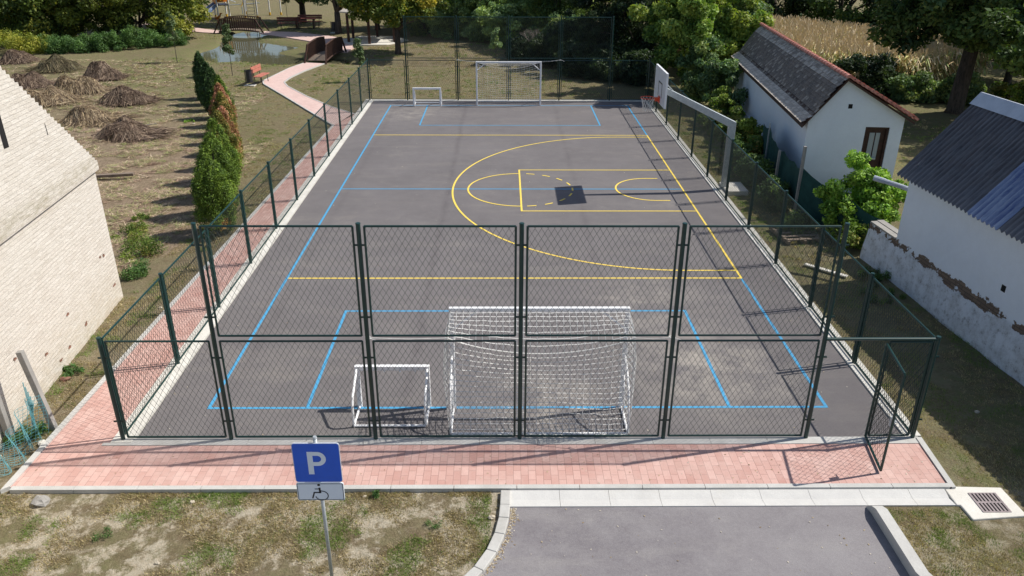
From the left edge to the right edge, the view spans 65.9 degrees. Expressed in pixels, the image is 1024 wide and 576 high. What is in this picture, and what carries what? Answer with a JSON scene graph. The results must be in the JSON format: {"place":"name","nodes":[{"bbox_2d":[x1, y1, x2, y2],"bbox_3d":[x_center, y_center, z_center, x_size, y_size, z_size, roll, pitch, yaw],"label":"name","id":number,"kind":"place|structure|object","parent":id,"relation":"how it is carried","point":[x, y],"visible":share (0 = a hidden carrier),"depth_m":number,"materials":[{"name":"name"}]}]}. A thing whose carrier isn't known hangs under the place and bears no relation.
{"place":"outdoors","nodes":[
{"label":"outdoors","id":0,"kind":"place"},
{"bbox_2d":[200,31,349,64],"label":"pond water","id":1,"kind":"structure","parent":0,"point":[247,46],"depth_m":53.57,"materials":[{"name":"grey liquid"}]},
{"bbox_2d":[11,114,944,486],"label":"brick pavement","id":2,"kind":"structure","parent":0,"point":[75,450],"depth_m":13.19,"materials":[{"name":"brick"}]},
{"bbox_2d":[0,0,1023,575],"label":"ground","id":3,"kind":"structure","parent":0,"point":[124,550],"depth_m":16.11,"materials":[{"name":"plant"}]},
{"bbox_2d":[0,396,15,443],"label":"concrete post","id":4,"kind":"object","parent":3,"relation":"on","point":[5,423],"visible":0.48,"depth_m":13.45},
{"bbox_2d":[0,49,45,64],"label":"hay heap","id":5,"kind":"object","parent":3,"relation":"on","point":[12,56],"visible":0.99,"depth_m":48.60,"materials":[{"name":"brown plant"}]},
{"bbox_2d":[0,382,48,475],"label":"plastic net","id":6,"kind":"object","parent":3,"relation":"on","point":[31,408],"visible":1,"depth_m":13.39,"materials":[{"name":"plastic"}]},
{"bbox_2d":[3,419,47,447],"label":"weed","id":7,"kind":"object","parent":3,"relation":"on","point":[33,435],"visible":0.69,"depth_m":13.69,"materials":[{"name":"green plant"}]},
{"bbox_2d":[0,30,53,53],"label":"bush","id":8,"kind":"object","parent":3,"relation":"on","point":[30,44],"visible":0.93,"depth_m":51.98,"materials":[{"name":"yellow plant"}]},
{"bbox_2d":[10,71,55,89],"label":"hay heap","id":9,"kind":"object","parent":3,"relation":"on","point":[32,80],"visible":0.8,"depth_m":41.79,"materials":[{"name":"brown plant"}]},
{"bbox_2d":[15,350,57,430],"bbox_3d":[-8.222,1.824,13.712,0.317,1.671,0.100,0,25,-1],"label":"concrete post","id":10,"kind":"object","parent":3,"relation":"on","point":[25,364],"visible":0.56,"depth_m":13.63,"materials":[{"name":"concrete"}]},
{"bbox_2d":[0,0,98,44],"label":"tree","id":11,"kind":"object","parent":3,"relation":"on","point":[37,17],"visible":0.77,"depth_m":54.78,"materials":[{"name":"green plant"}]},
{"bbox_2d":[20,53,85,72],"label":"hay heap","id":12,"kind":"object","parent":3,"relation":"on","point":[55,62],"visible":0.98,"depth_m":46.10,"materials":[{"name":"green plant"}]},
{"bbox_2d":[26,85,92,107],"bbox_3d":[-22.719,-9.534,38.629,4.290,0.853,3.640,0,25,-1],"label":"hay heap","id":13,"kind":"object","parent":3,"relation":"on","point":[49,95],"visible":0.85,"depth_m":38.24,"materials":[{"name":"brown plant"}]},
{"bbox_2d":[0,65,122,449],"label":"brick barn","id":14,"kind":"structure","parent":3,"relation":"on","point":[61,295],"depth_m":15.20,"materials":[{"name":"beige"}]},
{"bbox_2d":[35,32,89,53],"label":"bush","id":15,"kind":"object","parent":3,"relation":"on","point":[56,45],"visible":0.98,"depth_m":52.09,"materials":[{"name":"green plant"}]},
{"bbox_2d":[53,75,115,95],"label":"hay heap","id":16,"kind":"object","parent":3,"relation":"on","point":[81,85],"visible":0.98,"depth_m":40.13,"materials":[{"name":"brown plant"}]},
{"bbox_2d":[54,103,143,128],"bbox_3d":[-18.589,-7.837,35.206,4.268,0.820,3.482,0,25,-1],"label":"hay heap","id":17,"kind":"object","parent":3,"relation":"on","point":[88,114],"visible":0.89,"depth_m":34.62,"materials":[{"name":"brown plant"}]},
{"bbox_2d":[75,29,127,51],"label":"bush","id":18,"kind":"object","parent":3,"relation":"on","point":[99,42],"visible":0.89,"depth_m":53.04,"materials":[{"name":"green plant"}]},
{"bbox_2d":[73,61,130,80],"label":"hay heap","id":19,"kind":"object","parent":3,"relation":"on","point":[100,70],"visible":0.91,"depth_m":44.17,"materials":[{"name":"brown plant"}]},
{"bbox_2d":[92,85,164,106],"bbox_3d":[-18.605,-9.544,38.654,3.720,0.842,3.371,0,25,-1],"label":"hay heap","id":20,"kind":"object","parent":3,"relation":"on","point":[122,95],"visible":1,"depth_m":38.09,"materials":[{"name":"brown plant"}]},
{"bbox_2d":[47,0,211,43],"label":"tree","id":21,"kind":"object","parent":3,"relation":"on","point":[113,15],"visible":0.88,"depth_m":55.50,"materials":[{"name":"green plant"}]},
{"bbox_2d":[110,220,149,239],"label":"weed","id":22,"kind":"object","parent":3,"relation":"on","point":[131,227],"visible":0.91,"depth_m":22.61,"materials":[{"name":"green plant"}]},
{"bbox_2d":[90,115,178,143],"bbox_3d":[-15.533,-6.695,32.632,3.706,0.828,3.147,0,25,-1],"label":"hay heap","id":23,"kind":"object","parent":3,"relation":"on","point":[125,127],"visible":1,"depth_m":32.12,"materials":[{"name":"brown plant"}]},
{"bbox_2d":[119,257,150,280],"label":"weed","id":24,"kind":"object","parent":3,"relation":"on","point":[129,272],"visible":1,"depth_m":19.87,"materials":[{"name":"green plant"}]},
{"bbox_2d":[2,59,271,280],"bbox_3d":[-18.374,-7.534,35.227,16.548,0.221,39.901,-14,29,-28],"label":"field straw","id":25,"kind":"object","parent":3,"relation":"on","point":[190,149],"visible":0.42,"depth_m":29.73,"materials":[{"name":"beige plant"}]},
{"bbox_2d":[111,25,163,48],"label":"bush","id":26,"kind":"object","parent":3,"relation":"on","point":[128,38],"visible":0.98,"depth_m":54.15,"materials":[{"name":"green plant"}]},
{"bbox_2d":[116,232,165,260],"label":"weed","id":27,"kind":"object","parent":3,"relation":"on","point":[147,248],"visible":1,"depth_m":21.15,"materials":[{"name":"green plant"}]},
{"bbox_2d":[0,124,333,493],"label":"curb","id":28,"kind":"structure","parent":3,"relation":"on","point":[6,487],"depth_m":15.12,"materials":[{"name":"concrete"}]},
{"bbox_2d":[148,27,189,46],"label":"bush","id":29,"kind":"object","parent":3,"relation":"on","point":[165,43],"visible":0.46,"depth_m":55.25,"materials":[{"name":"green plant"}]},
{"bbox_2d":[165,10,179,62],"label":"sapling","id":30,"kind":"object","parent":3,"relation":"on","point":[170,24],"visible":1,"depth_m":48.40,"materials":[{"name":"green plant"}]},
{"bbox_2d":[15,77,340,439],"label":"verge grass","id":31,"kind":"structure","parent":3,"relation":"on","point":[126,318],"depth_m":22.13,"materials":[{"name":"green plant"}]},
{"bbox_2d":[198,61,211,107],"bbox_3d":[-14.103,-9.387,36.713,1.100,2.297,1.115,0,25,-1],"label":"thuja","id":32,"kind":"object","parent":3,"relation":"on","point":[205,64],"visible":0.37,"depth_m":36.40,"materials":[{"name":"green plant"}]},
{"bbox_2d":[200,66,215,115],"bbox_3d":[-13.265,-8.699,35.203,1.104,2.339,1.057,8,26,16],"label":"thuja","id":33,"kind":"object","parent":3,"relation":"on","point":[210,77],"visible":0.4,"depth_m":34.92,"materials":[{"name":"green plant"}]},
{"bbox_2d":[189,152,238,235],"bbox_3d":[-8.399,-2.609,22.192,1.248,2.462,1.317,-14,29,-28],"label":"thuja","id":34,"kind":"object","parent":3,"relation":"on","point":[209,193],"visible":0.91,"depth_m":21.92,"materials":[{"name":"green plant"}]},
{"bbox_2d":[191,132,239,216],"bbox_3d":[-8.864,-3.395,23.627,1.411,2.642,1.287,16,30,30],"label":"thuja","id":35,"kind":"object","parent":3,"relation":"on","point":[225,162],"visible":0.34,"depth_m":23.34,"materials":[{"name":"green plant"}]},
{"bbox_2d":[197,117,243,192],"bbox_3d":[-9.263,-4.101,25.019,1.319,2.686,1.281,12,28,24],"label":"thuja","id":36,"kind":"object","parent":3,"relation":"on","point":[212,122],"visible":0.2,"depth_m":24.80,"materials":[{"name":"green plant"}]},
{"bbox_2d":[221,23,234,75],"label":"sapling","id":37,"kind":"object","parent":3,"relation":"on","point":[226,47],"visible":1,"depth_m":43.94,"materials":[{"name":"green plant"}]},
{"bbox_2d":[212,109,243,173],"bbox_3d":[-9.762,-4.784,26.684,1.126,2.571,1.273,8,26,16],"label":"thuja","id":38,"kind":"object","parent":3,"relation":"on","point":[226,126],"visible":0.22,"depth_m":26.45,"materials":[{"name":"green plant"}]},
{"bbox_2d":[213,15,269,33],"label":"footbridge","id":39,"kind":"object","parent":3,"relation":"on","point":[242,24],"visible":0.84,"depth_m":61.47,"materials":[{"name":"brown wood"}]},
{"bbox_2d":[110,99,373,442],"bbox_3d":[-6.911,-3.317,26.492,0.440,0.135,28.440,0,25,-1],"label":"concrete strip","id":40,"kind":"object","parent":3,"relation":"on","point":[158,398],"visible":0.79,"depth_m":18.53,"materials":[{"name":"concrete"}]},
{"bbox_2d":[101,60,369,434],"bbox_3d":[-6.881,-4.236,26.002,0.084,2.055,27.987,0,25,-1],"label":"court fence","id":41,"kind":"object","parent":40,"relation":"on","point":[160,280],"visible":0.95,"depth_m":19.57,"materials":[{"name":"green metal"}]},
{"bbox_2d":[0,491,492,575],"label":"lawn grass","id":42,"kind":"structure","parent":3,"relation":"on","point":[130,496],"depth_m":11.76,"materials":[{"name":"green plant"}]},
{"bbox_2d":[260,31,353,52],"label":"footpath","id":43,"kind":"structure","parent":3,"relation":"on","point":[307,37],"depth_m":59.90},
{"bbox_2d":[264,63,350,123],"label":"brick path bend","id":44,"kind":"object","parent":3,"relation":"on","point":[276,82],"visible":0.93,"depth_m":40.79,"materials":[{"name":"brick"}]},
{"bbox_2d":[291,435,344,575],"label":"parking sign","id":45,"kind":"object","parent":3,"relation":"on","point":[318,470],"visible":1,"depth_m":10.00,"materials":[{"name":"metal"}]},
{"bbox_2d":[304,36,346,64],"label":"footbridge","id":46,"kind":"object","parent":3,"relation":"on","point":[318,49],"visible":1,"depth_m":50.38,"materials":[{"name":"brown wood"}]},
{"bbox_2d":[311,0,342,33],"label":"tree","id":47,"kind":"object","parent":3,"relation":"on","point":[338,26],"visible":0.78,"depth_m":61.04,"materials":[{"name":"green plant"}]},
{"bbox_2d":[339,8,407,45],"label":"gazebo","id":48,"kind":"object","parent":3,"relation":"on","point":[370,40],"visible":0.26,"depth_m":57.04,"materials":[{"name":"brown concrete"}]},
{"bbox_2d":[336,0,450,54],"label":"walnut tree","id":49,"kind":"object","parent":3,"relation":"on","point":[391,12],"visible":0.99,"depth_m":50.50,"materials":[{"name":"green plant"}]},
{"bbox_2d":[402,0,450,36],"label":"shrub","id":50,"kind":"object","parent":3,"relation":"on","point":[422,27],"visible":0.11,"depth_m":60.42,"materials":[{"name":"green plant"}]},
{"bbox_2d":[420,0,476,39],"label":"shrub","id":51,"kind":"object","parent":3,"relation":"on","point":[441,13],"visible":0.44,"depth_m":57.54,"materials":[{"name":"green plant"}]},
{"bbox_2d":[451,0,500,41],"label":"shrub","id":52,"kind":"object","parent":3,"relation":"on","point":[474,22],"visible":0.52,"depth_m":55.55,"materials":[{"name":"green plant"}]},
{"bbox_2d":[9,437,955,493],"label":"curb","id":53,"kind":"structure","parent":3,"relation":"on","point":[948,484],"depth_m":12.54,"materials":[{"name":"concrete"}]},
{"bbox_2d":[464,490,510,575],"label":"curb","id":54,"kind":"structure","parent":3,"relation":"on","point":[481,566],"depth_m":11.50,"materials":[{"name":"concrete"}]},
{"bbox_2d":[373,99,644,101],"bbox_3d":[-0.050,-9.266,39.257,13.600,0.130,0.250,0,25,-1],"label":"concrete strip","id":55,"kind":"object","parent":3,"relation":"on","point":[530,100],"visible":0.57,"depth_m":39.17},
{"bbox_2d":[366,15,650,100],"bbox_3d":[-0.157,-11.104,38.389,13.930,4.035,0.084,0,25,-1],"label":"court fence","id":56,"kind":"object","parent":55,"relation":"on","point":[458,91],"visible":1,"depth_m":38.41,"materials":[{"name":"green metal"}]},
{"bbox_2d":[101,436,918,445],"bbox_3d":[0.039,2.706,13.709,14.140,0.130,0.193,0,25,-1],"label":"curb","id":57,"kind":"object","parent":3,"relation":"on","point":[492,441],"visible":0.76,"depth_m":13.67,"materials":[{"name":"concrete"}]},
{"bbox_2d":[96,222,941,439],"bbox_3d":[0.146,0.832,12.919,13.920,4.035,0.084,0,25,-1],"label":"court fence","id":58,"kind":"object","parent":57,"relation":"on","point":[671,356],"visible":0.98,"depth_m":12.92,"materials":[{"name":"green metal"}]},
{"bbox_2d":[864,343,905,471],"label":"court gate","id":59,"kind":"structure","parent":58,"relation":"attached to","point":[892,421],"depth_m":12.91,"materials":[{"name":"green metal"}]},
{"bbox_2d":[476,0,545,47],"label":"shrub","id":60,"kind":"object","parent":3,"relation":"on","point":[507,7],"visible":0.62,"depth_m":53.01,"materials":[{"name":"green plant"}]},
{"bbox_2d":[505,34,539,59],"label":"shrub","id":61,"kind":"object","parent":3,"relation":"on","point":[515,48],"visible":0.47,"depth_m":50.56,"materials":[{"name":"green plant"}]},
{"bbox_2d":[525,31,565,68],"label":"shrub","id":62,"kind":"object","parent":3,"relation":"on","point":[540,40],"visible":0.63,"depth_m":48.51,"materials":[{"name":"green plant"}]},
{"bbox_2d":[522,0,588,24],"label":"shrub","id":63,"kind":"object","parent":3,"relation":"on","point":[558,7],"visible":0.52,"depth_m":51.58,"materials":[{"name":"green plant"}]},
{"bbox_2d":[552,30,603,68],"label":"shrub","id":64,"kind":"object","parent":3,"relation":"on","point":[585,37],"visible":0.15,"depth_m":46.41,"materials":[{"name":"green plant"}]},
{"bbox_2d":[555,41,615,76],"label":"shrub","id":65,"kind":"object","parent":3,"relation":"on","point":[576,54],"visible":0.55,"depth_m":44.90,"materials":[{"name":"green plant"}]},
{"bbox_2d":[546,0,633,42],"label":"shrub","id":66,"kind":"object","parent":3,"relation":"on","point":[587,4],"visible":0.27,"depth_m":47.35,"materials":[{"name":"green plant"}]},
{"bbox_2d":[577,47,628,81],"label":"shrub","id":67,"kind":"object","parent":3,"relation":"on","point":[615,56],"visible":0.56,"depth_m":44.01,"materials":[{"name":"green plant"}]},
{"bbox_2d":[589,0,661,59],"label":"shrub","id":68,"kind":"object","parent":3,"relation":"on","point":[631,40],"visible":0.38,"depth_m":45.42,"materials":[{"name":"green plant"}]},
{"bbox_2d":[615,48,655,85],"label":"shrub","id":69,"kind":"object","parent":3,"relation":"on","point":[640,77],"visible":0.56,"depth_m":42.70,"materials":[{"name":"green plant"}]},
{"bbox_2d":[640,64,748,195],"bbox_3d":[5.943,-5.095,25.716,3.688,3.995,1.840,0,25,-1],"label":"basketball stand","id":70,"kind":"object","parent":3,"relation":"on","point":[662,90],"visible":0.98,"depth_m":25.35,"materials":[{"name":"metal"}]},
{"bbox_2d":[627,0,775,77],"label":"ash tree","id":71,"kind":"object","parent":3,"relation":"on","point":[686,24],"visible":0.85,"depth_m":39.04,"materials":[{"name":"green plant"}]},
{"bbox_2d":[674,36,747,115],"bbox_3d":[9.340,-9.893,36.900,2.631,3.336,6.317,0,25,-1],"label":"shrub","id":72,"kind":"object","parent":3,"relation":"on","point":[715,73],"visible":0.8,"depth_m":37.18,"materials":[{"name":"green plant"}]},
{"bbox_2d":[696,85,762,152],"bbox_3d":[8.958,-7.058,32.654,2.107,1.606,8.761,0,25,-1],"label":"shrub","id":73,"kind":"object","parent":3,"relation":"on","point":[747,129],"visible":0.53,"depth_m":31.92,"materials":[{"name":"green plant"}]},
{"bbox_2d":[510,489,955,506],"bbox_3d":[3.425,3.342,12.428,6.945,0.132,0.365,0,25,-1],"label":"gutter","id":74,"kind":"object","parent":3,"relation":"on","point":[739,497],"visible":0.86,"depth_m":12.43,"materials":[{"name":"concrete"}]},
{"bbox_2d":[723,133,753,166],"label":"weed clump","id":75,"kind":"object","parent":3,"relation":"on","point":[746,148],"visible":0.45,"depth_m":28.45,"materials":[{"name":"green plant"}]},
{"bbox_2d":[729,0,774,16],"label":"ash tree","id":76,"kind":"object","parent":3,"relation":"on","point":[740,6],"visible":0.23,"depth_m":42.97,"materials":[{"name":"green plant"}]},
{"bbox_2d":[733,153,774,188],"bbox_3d":[8.255,-4.103,26.972,1.108,1.070,2.359,-4,25,-9],"label":"weed clump","id":77,"kind":"object","parent":3,"relation":"on","point":[764,165],"visible":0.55,"depth_m":26.70,"materials":[{"name":"green plant"}]},
{"bbox_2d":[756,174,793,212],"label":"weed clump","id":78,"kind":"object","parent":3,"relation":"on","point":[774,190],"visible":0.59,"depth_m":24.49,"materials":[{"name":"green plant"}]},
{"bbox_2d":[645,100,920,436],"bbox_3d":[6.888,-3.334,26.645,0.280,0.145,28.220,0,25,-1],"label":"concrete strip","id":79,"kind":"object","parent":3,"relation":"on","point":[857,372],"visible":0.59,"depth_m":18.95,"materials":[{"name":"concrete"}]},
{"bbox_2d":[647,61,935,432],"bbox_3d":[6.863,-4.244,26.148,0.100,2.055,27.987,0,25,-1],"label":"court fence","id":80,"kind":"object","parent":79,"relation":"on","point":[862,324],"visible":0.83,"depth_m":19.59,"materials":[{"name":"green metal"}]},
{"bbox_2d":[761,0,810,20],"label":"tree","id":81,"kind":"object","parent":3,"relation":"on","point":[797,4],"visible":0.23,"depth_m":57.44,"materials":[{"name":"green plant"}]},
{"bbox_2d":[774,209,819,236],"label":"weed clump","id":82,"kind":"object","parent":3,"relation":"on","point":[796,221],"visible":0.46,"depth_m":22.70,"materials":[{"name":"green plant"}]},
{"bbox_2d":[762,123,881,237],"bbox_3d":[9.024,-3.767,25.026,1.085,2.220,8.773,-2,25,-4],"label":"screen fence","id":83,"kind":"object","parent":3,"relation":"on","point":[802,181],"visible":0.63,"depth_m":23.79,"materials":[{"name":"green fabric"}]},
{"bbox_2d":[732,22,918,192],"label":"house","id":84,"kind":"structure","parent":3,"relation":"on","point":[829,115],"depth_m":26.22,"materials":[{"name":"white paint"}]},
{"bbox_2d":[856,127,889,185],"bbox_3d":[11.823,-4.254,26.044,0.760,2.160,0.166,2,25,4],"label":"window","id":85,"kind":"structure","parent":84,"relation":"in","point":[875,138],"depth_m":25.83,"materials":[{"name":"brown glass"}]},
{"bbox_2d":[677,13,993,93],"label":"cornfield","id":86,"kind":"structure","parent":3,"relation":"on","point":[832,42],"depth_m":42.48,"materials":[{"name":"beige plant"}]},
{"bbox_2d":[787,0,896,28],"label":"tree","id":87,"kind":"object","parent":3,"relation":"on","point":[824,9],"visible":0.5,"depth_m":55.79,"materials":[{"name":"green plant"}]},
{"bbox_2d":[826,215,868,249],"bbox_3d":[9.438,-1.569,21.895,1.230,0.800,1.715,0,25,-1],"label":"shrub","id":88,"kind":"object","parent":3,"relation":"on","point":[854,241],"visible":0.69,"depth_m":21.50,"materials":[{"name":"green plant"}]},
{"bbox_2d":[813,149,908,225],"bbox_3d":[9.967,-2.565,22.250,2.768,2.599,1.998,0,25,-1],"label":"sumac shrub","id":89,"kind":"object","parent":3,"relation":"on","point":[870,197],"visible":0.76,"depth_m":22.04,"materials":[{"name":"green plant"}]},
{"bbox_2d":[833,53,895,94],"bbox_3d":[17.559,-10.761,39.991,3.586,2.438,2.572,0,25,-1],"label":"bush","id":90,"kind":"object","parent":3,"relation":"on","point":[876,72],"visible":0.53,"depth_m":39.24,"materials":[{"name":"green plant"}]},
{"bbox_2d":[860,220,897,274],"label":"garden wall","id":91,"kind":"structure","parent":3,"relation":"on","point":[878,244],"depth_m":20.46,"materials":[{"name":"paint"}]},
{"bbox_2d":[866,506,932,575],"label":"curb","id":92,"kind":"structure","parent":3,"relation":"on","point":[907,555],"depth_m":11.37,"materials":[{"name":"concrete"}]},
{"bbox_2d":[883,70,938,103],"bbox_3d":[20.179,-10.190,39.655,2.968,1.627,2.502,0,25,-1],"label":"bush","id":93,"kind":"object","parent":3,"relation":"on","point":[922,84],"visible":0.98,"depth_m":39.13,"materials":[{"name":"green plant"}]},
{"bbox_2d":[866,0,1023,114],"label":"old tree","id":94,"kind":"object","parent":3,"relation":"on","point":[956,22],"visible":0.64,"depth_m":35.14,"materials":[{"name":"green plant"}]},
{"bbox_2d":[873,92,1023,385],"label":"white shed","id":95,"kind":"structure","parent":3,"relation":"on","point":[955,265],"depth_m":17.27,"materials":[{"name":"paint"}]},
{"bbox_2d":[931,71,987,104],"bbox_3d":[22.324,-9.990,39.281,2.850,1.628,2.828,12,28,24],"label":"bush","id":96,"kind":"object","parent":3,"relation":"on","point":[976,87],"visible":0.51,"depth_m":38.90,"materials":[{"name":"green plant"}]},
{"bbox_2d":[945,487,1023,520],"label":"storm drain","id":97,"kind":"object","parent":3,"relation":"on","point":[981,503],"visible":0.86,"depth_m":12.30,"materials":[{"name":"white concrete"}]},
{"bbox_2d":[978,5,1023,71],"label":"tree","id":98,"kind":"object","parent":3,"relation":"on","point":[1002,31],"visible":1,"depth_m":30.26,"materials":[{"name":"green plant"}]},
{"bbox_2d":[984,80,1023,104],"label":"bush","id":99,"kind":"object","parent":3,"relation":"on","point":[1014,90],"visible":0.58,"depth_m":37.85,"materials":[{"name":"green plant"}]},
{"bbox_2d":[139,101,899,438],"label":"court asphalt","id":100,"kind":"structure","parent":0,"point":[409,167],"depth_m":19.38,"materials":[{"name":"asphalt"}]},
{"bbox_2d":[351,364,430,426],"bbox_3d":[-2.177,1.938,14.207,1.360,0.880,0.724,0,25,-1],"label":"mini goal","id":101,"kind":"object","parent":100,"relation":"on","point":[397,368],"visible":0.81,"depth_m":14.29,"materials":[{"name":"white metal"}]},
{"bbox_2d":[456,59,562,105],"bbox_3d":[-0.088,-10.003,38.297,5.262,2.080,1.118,0,25,-1],"label":"football goal","id":102,"kind":"object","parent":100,"relation":"on","point":[500,62],"visible":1,"depth_m":38.25,"materials":[{"name":"white metal"}]},
{"bbox_2d":[288,135,741,278],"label":"yellow painted lines","id":103,"kind":"object","parent":100,"relation":"on","point":[726,255],"visible":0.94,"depth_m":23.77,"materials":[{"name":"paint"}]},
{"bbox_2d":[207,105,827,408],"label":"blue painted lines","id":104,"kind":"object","parent":100,"relation":"on","point":[346,311],"visible":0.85,"depth_m":16.47,"materials":[{"name":"paint"}]},
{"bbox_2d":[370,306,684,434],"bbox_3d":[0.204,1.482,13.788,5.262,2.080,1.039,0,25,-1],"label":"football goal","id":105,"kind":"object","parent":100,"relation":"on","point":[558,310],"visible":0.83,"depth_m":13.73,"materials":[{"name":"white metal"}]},
{"bbox_2d":[482,506,909,575],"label":"parking asphalt","id":106,"kind":"structure","parent":0,"point":[694,541],"depth_m":11.53,"materials":[{"name":"asphalt"}]},
{"bbox_2d":[36,130,922,575],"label":"leaf litter","id":107,"kind":"object","parent":106,"relation":"on","point":[512,516],"visible":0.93,"depth_m":11.99,"materials":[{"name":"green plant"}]},
{"bbox_2d":[788,259,1023,575],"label":"lawn grass","id":108,"kind":"structure","parent":0,"point":[963,519],"depth_m":13.33,"materials":[{"name":"green plant"}]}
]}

